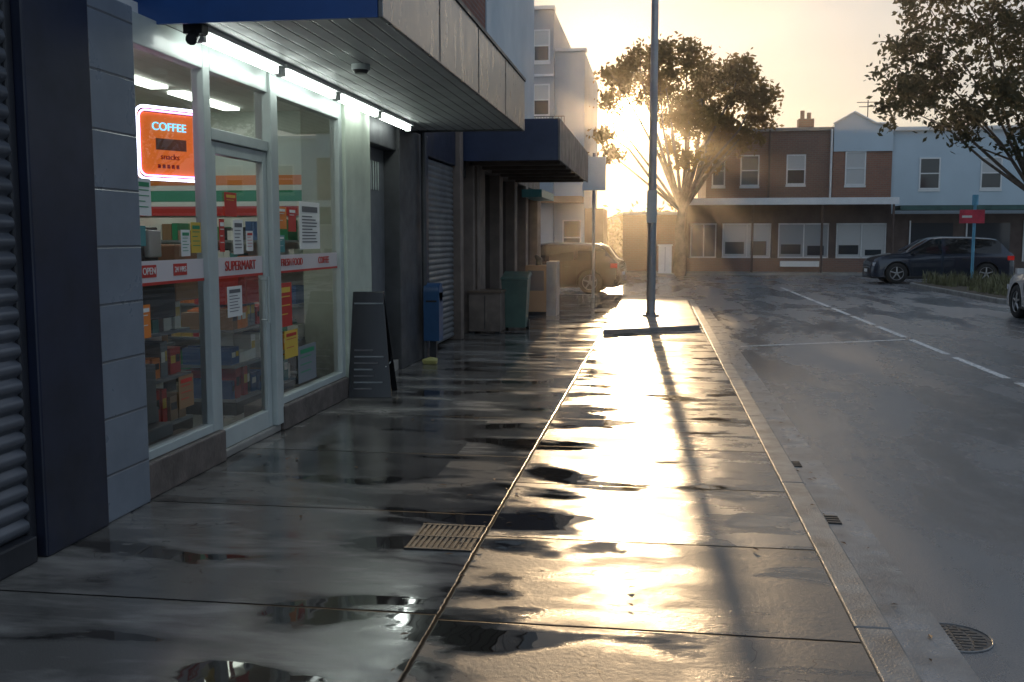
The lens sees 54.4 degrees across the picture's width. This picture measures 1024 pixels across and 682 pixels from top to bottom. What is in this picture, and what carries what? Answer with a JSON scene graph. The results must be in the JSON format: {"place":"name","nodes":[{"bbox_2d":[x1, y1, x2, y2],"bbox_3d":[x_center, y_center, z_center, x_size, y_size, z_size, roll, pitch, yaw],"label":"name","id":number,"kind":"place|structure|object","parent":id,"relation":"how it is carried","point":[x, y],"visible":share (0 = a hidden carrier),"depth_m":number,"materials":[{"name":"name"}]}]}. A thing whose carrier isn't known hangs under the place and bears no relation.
{"place":"outdoors","nodes":[
{"label":"outdoors","id":0,"kind":"place"},
{"bbox_2d":[0,294,880,681],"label":"footpath","id":1,"kind":"structure","parent":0,"point":[676,508],"depth_m":4.94,"materials":[{"name":"concrete"}]},
{"bbox_2d":[0,0,108,580],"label":"shuttered shop","id":2,"kind":"structure","parent":1,"relation":"on","point":[53,484],"depth_m":4.82,"materials":[{"name":"blue paint"}]},
{"bbox_2d":[349,291,397,397],"bbox_3d":[-1.378,0.021,9.868,0.420,1.020,0.498,0,6,0],"label":"frame sign","id":3,"kind":"object","parent":1,"relation":"on","point":[372,374],"visible":0.94,"depth_m":9.73,"materials":[{"name":"black metal"}]},
{"bbox_2d":[369,115,475,368],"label":"ground floor walls","id":4,"kind":"structure","parent":1,"relation":"on","point":[400,148],"depth_m":12.21,"materials":[{"name":"grey paint"}]},
{"bbox_2d":[370,147,398,370],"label":"doors","id":5,"kind":"structure","parent":4,"relation":"attached to","point":[377,215],"depth_m":11.34,"materials":[{"name":"metal"}]},
{"bbox_2d":[428,159,453,343],"bbox_3d":[-1.043,-1.230,14.003,0.022,2.554,2.116,1,6,8],"label":"roller shutter","id":6,"kind":"object","parent":4,"relation":"attached to","point":[441,228],"visible":0.52,"depth_m":14.30,"materials":[{"name":"grey metal"}]},
{"bbox_2d":[420,133,479,358],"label":"downpipes","id":7,"kind":"object","parent":4,"relation":"attached to","point":[424,225],"visible":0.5,"depth_m":12.54,"materials":[{"name":"grey metal"}]},
{"bbox_2d":[461,0,484,28],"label":"storey","id":8,"kind":"object","parent":4,"relation":"on","point":[476,8],"depth_m":16.61,"materials":[{"name":"red brick"}]},
{"bbox_2d":[485,0,533,118],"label":"storey","id":9,"kind":"object","parent":4,"relation":"on","point":[509,26],"depth_m":21.18,"materials":[{"name":"grey paint"}]},
{"bbox_2d":[422,357,437,364],"bbox_3d":[-1.005,0.240,12.257,0.191,0.090,0.124,1,6,8],"label":"base","id":10,"kind":"object","parent":1,"relation":"on","point":[431,360],"visible":1,"depth_m":12.21,"materials":[{"name":"yellow plastic"}]},
{"bbox_2d":[423,283,442,357],"bbox_3d":[-0.999,-0.250,12.665,0.200,0.980,0.242,1,6,8],"label":"post box","id":11,"kind":"object","parent":1,"relation":"on","point":[433,310],"visible":0.88,"depth_m":12.55,"materials":[{"name":"blue metal"}]},
{"bbox_2d":[404,523,485,551],"bbox_3d":[-0.342,1.016,5.164,0.340,0.009,0.432,1,6,8],"label":"drain grate","id":12,"kind":"object","parent":1,"relation":"on","point":[441,537],"visible":1,"depth_m":5.14,"materials":[{"name":"black metal"}]},
{"bbox_2d":[467,289,505,333],"bbox_3d":[-0.405,-0.491,16.339,0.560,0.700,0.590,1,6,8],"label":"storage box","id":13,"kind":"object","parent":1,"relation":"on","point":[486,309],"visible":0.96,"depth_m":16.07,"materials":[{"name":"metal"}]},
{"bbox_2d":[480,166,540,288],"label":"shopfront pillars","id":14,"kind":"structure","parent":1,"relation":"on","point":[496,227],"depth_m":20.64,"materials":[{"name":"grey concrete"}]},
{"bbox_2d":[485,174,529,288],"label":"shop windows","id":15,"kind":"structure","parent":14,"relation":"attached to","point":[487,231],"depth_m":18.74,"materials":[{"name":"black glass"}]},
{"bbox_2d":[463,118,587,182],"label":"canopy fascia","id":16,"kind":"structure","parent":14,"relation":"attached to","point":[548,139],"depth_m":15.34,"materials":[{"name":"blue metal"}]},
{"bbox_2d":[468,160,583,182],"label":"canopy soffit","id":17,"kind":"structure","parent":14,"relation":"attached to","point":[538,171],"depth_m":17.76,"materials":[{"name":"black metal"}]},
{"bbox_2d":[522,189,553,200],"bbox_3d":[0.626,-3.424,23.427,0.450,0.170,2.600,1,6,8],"label":"green awning","id":18,"kind":"object","parent":14,"relation":"attached to","point":[537,194],"visible":1,"depth_m":22.24,"materials":[{"name":"teal plastic"}]},
{"bbox_2d":[500,271,531,328],"bbox_3d":[0.074,-0.671,16.701,0.476,0.984,0.552,1,6,8],"label":"wheelie bin","id":19,"kind":"object","parent":1,"relation":"on","point":[515,285],"visible":1,"depth_m":16.49,"materials":[{"name":"green plastic"}]},
{"bbox_2d":[582,153,605,297],"bbox_3d":[2.099,-2.960,25.597,0.600,3.700,0.120,1,6,8],"label":"shop sign","id":20,"kind":"object","parent":1,"relation":"on","point":[596,173],"visible":0.84,"depth_m":25.42,"materials":[{"name":"metal"}]},
{"bbox_2d":[257,338,932,670],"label":"leaf litter","id":21,"kind":"object","parent":1,"relation":"on","point":[631,604],"visible":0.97,"depth_m":5.76,"materials":[{"name":"brown plant"}]},
{"bbox_2d":[603,295,699,333],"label":"raised pavement","id":22,"kind":"structure","parent":1,"relation":"on","point":[676,313],"depth_m":18.48,"materials":[{"name":"concrete"}]},
{"bbox_2d":[642,0,658,315],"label":"street lamp","id":23,"kind":"object","parent":22,"relation":"on","point":[651,235],"visible":1,"depth_m":18.52,"materials":[{"name":"metal"}]},
{"bbox_2d":[572,294,922,681],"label":"kerb","id":24,"kind":"structure","parent":1,"relation":"on","point":[887,655],"depth_m":4.90,"materials":[{"name":"concrete"}]},
{"bbox_2d":[525,254,559,315],"bbox_3d":[0.616,-1.138,20.059,0.620,1.220,0.640,1,6,8],"label":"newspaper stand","id":25,"kind":"object","parent":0,"point":[544,293],"visible":0.88,"depth_m":19.76,"materials":[{"name":"metal"}]},
{"bbox_2d":[622,100,899,272],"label":"brick terrace","id":26,"kind":"structure","parent":0,"point":[805,195],"depth_m":45.24,"materials":[{"name":"brick"}]},
{"bbox_2d":[711,151,866,188],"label":"upper windows","id":27,"kind":"structure","parent":26,"relation":"in","point":[855,161],"depth_m":45.26,"materials":[{"name":"grey glass"}]},
{"bbox_2d":[534,0,1023,217],"label":"sky","id":28,"kind":"structure","parent":0,"point":[819,52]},
{"bbox_2d":[559,274,1023,681],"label":"road","id":29,"kind":"structure","parent":0,"point":[917,449],"depth_m":9.55,"materials":[{"name":"grey asphalt"}]},
{"bbox_2d":[541,242,626,293],"bbox_3d":[1.212,-2.249,30.306,4.398,1.512,1.970,2,6,14],"label":"parked car","id":30,"kind":"object","parent":29,"relation":"on","point":[575,260],"visible":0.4,"depth_m":29.34,"materials":[{"name":"brown metal"}]},
{"bbox_2d":[791,461,801,466],"bbox_3d":[2.044,0.900,7.262,0.120,0.017,0.180,1,6,8],"label":"stormwater drain","id":31,"kind":"object","parent":29,"relation":"on","point":[796,463],"visible":0.44,"depth_m":7.25,"materials":[{"name":"black metal"}]},
{"bbox_2d":[824,515,841,523],"bbox_3d":[1.856,1.049,5.832,0.120,0.017,0.180,1,6,8],"label":"stormwater drain","id":32,"kind":"object","parent":29,"relation":"on","point":[832,519],"visible":0.64,"depth_m":5.81,"materials":[{"name":"black metal"}]},
{"bbox_2d":[697,304,981,681],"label":"gutter","id":33,"kind":"object","parent":29,"relation":"on","point":[911,620],"visible":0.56,"depth_m":5.14,"materials":[{"name":"concrete"}]},
{"bbox_2d":[741,287,1023,386],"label":"road marking","id":34,"kind":"object","parent":29,"relation":"on","point":[957,358],"visible":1,"depth_m":15.56,"materials":[{"name":"paint"}]},
{"bbox_2d":[862,236,1014,283],"bbox_3d":[15.479,-2.960,36.279,4.954,1.692,2.050,1,6,8],"label":"parked suv","id":35,"kind":"object","parent":29,"relation":"on","point":[939,254],"visible":0.81,"depth_m":35.50,"materials":[{"name":"black paint"}]},
{"bbox_2d":[864,0,1023,190],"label":"street tree","id":36,"kind":"object","parent":29,"relation":"on","point":[909,89],"visible":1,"depth_m":27.96,"materials":[{"name":"green plant"}]},
{"bbox_2d":[909,282,1006,303],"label":"traffic island","id":37,"kind":"structure","parent":29,"relation":"on","point":[962,291],"depth_m":28.39,"materials":[{"name":"concrete"}]},
{"bbox_2d":[959,195,984,277],"bbox_3d":[15.450,-3.440,33.556,0.800,2.950,0.200,1,6,8],"label":"street sign","id":38,"kind":"object","parent":37,"relation":"on","point":[974,216],"visible":0.92,"depth_m":33.42,"materials":[{"name":"red metal"}]},
{"bbox_2d":[938,622,993,652],"bbox_3d":[1.830,1.236,4.128,0.308,0.024,0.306,1,6,8],"label":"drain grate","id":39,"kind":"object","parent":29,"relation":"on","point":[965,639],"visible":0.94,"depth_m":4.11,"materials":[{"name":"metal"}]},
{"bbox_2d":[1007,268,1023,317],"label":"white car","id":40,"kind":"object","parent":29,"relation":"on","point":[1015,294],"visible":1,"depth_m":20.45,"materials":[{"name":"white paint"}]},
{"bbox_2d":[627,271,1015,275],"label":"pavement","id":41,"kind":"structure","parent":0,"point":[758,273],"depth_m":44.44,"materials":[{"name":"concrete"}]},
{"bbox_2d":[534,9,606,244],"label":"walls","id":42,"kind":"structure","parent":41,"relation":"on","point":[573,91],"depth_m":41.95,"materials":[{"name":"white paint"}]},
{"bbox_2d":[534,116,564,121],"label":"balcony","id":43,"kind":"structure","parent":42,"relation":"attached to","point":[552,117],"depth_m":40.84,"materials":[{"name":"metal"}]},
{"bbox_2d":[534,5,587,241],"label":"windows and trim","id":44,"kind":"structure","parent":42,"relation":"attached to","point":[571,230],"depth_m":41.40,"materials":[{"name":"white paint"}]},
{"bbox_2d":[656,244,673,275],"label":"electrical cabinet","id":45,"kind":"object","parent":41,"relation":"on","point":[665,260],"visible":0.91,"depth_m":42.75,"materials":[{"name":"metal"}]},
{"bbox_2d":[890,125,1023,272],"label":"pale blue shop","id":46,"kind":"structure","parent":41,"relation":"on","point":[936,184],"depth_m":44.27,"materials":[{"name":"pale blue painted render"},{"name":"glass"},{"name":"white paint"}]},
{"bbox_2d":[922,269,1013,295],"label":"grass","id":47,"kind":"structure","parent":0,"point":[996,284],"depth_m":30.99,"materials":[{"name":"green plant"}]},
{"bbox_3d":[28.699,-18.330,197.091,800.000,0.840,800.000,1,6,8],"label":"ground","id":48,"kind":"structure","parent":0,"visible":0},
{"bbox_2d":[87,0,525,522],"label":"convenience store","id":49,"kind":"structure","parent":48,"relation":"on","point":[235,275],"depth_m":7.53,"materials":[{"name":"grey paint"}]},
{"bbox_2d":[136,104,194,181],"bbox_3d":[-2.282,-1.318,6.690,0.069,0.488,0.568,5,8,38],"label":"neon sign","id":50,"kind":"object","parent":49,"relation":"attached to","point":[165,147],"visible":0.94,"depth_m":6.64,"materials":[{"name":"orange plastic"}]},
{"bbox_2d":[132,11,345,459],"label":"window frames","id":51,"kind":"structure","parent":49,"relation":"in","point":[162,41],"depth_m":7.41,"materials":[{"name":"metal"}]},
{"bbox_2d":[607,213,622,256],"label":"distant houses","id":52,"kind":"structure","parent":48,"relation":"on","point":[616,217],"depth_m":79.71,"materials":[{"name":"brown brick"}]},
{"bbox_2d":[586,31,783,275],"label":"eucalyptus tree","id":53,"kind":"object","parent":48,"relation":"on","point":[737,76],"visible":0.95,"depth_m":42.66,"materials":[{"name":"green plant"}]},
{"bbox_2d":[603,127,781,257],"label":"distant trees","id":54,"kind":"object","parent":48,"relation":"on","point":[613,238],"visible":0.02,"depth_m":69.65,"materials":[{"name":"green plant"}]}
]}

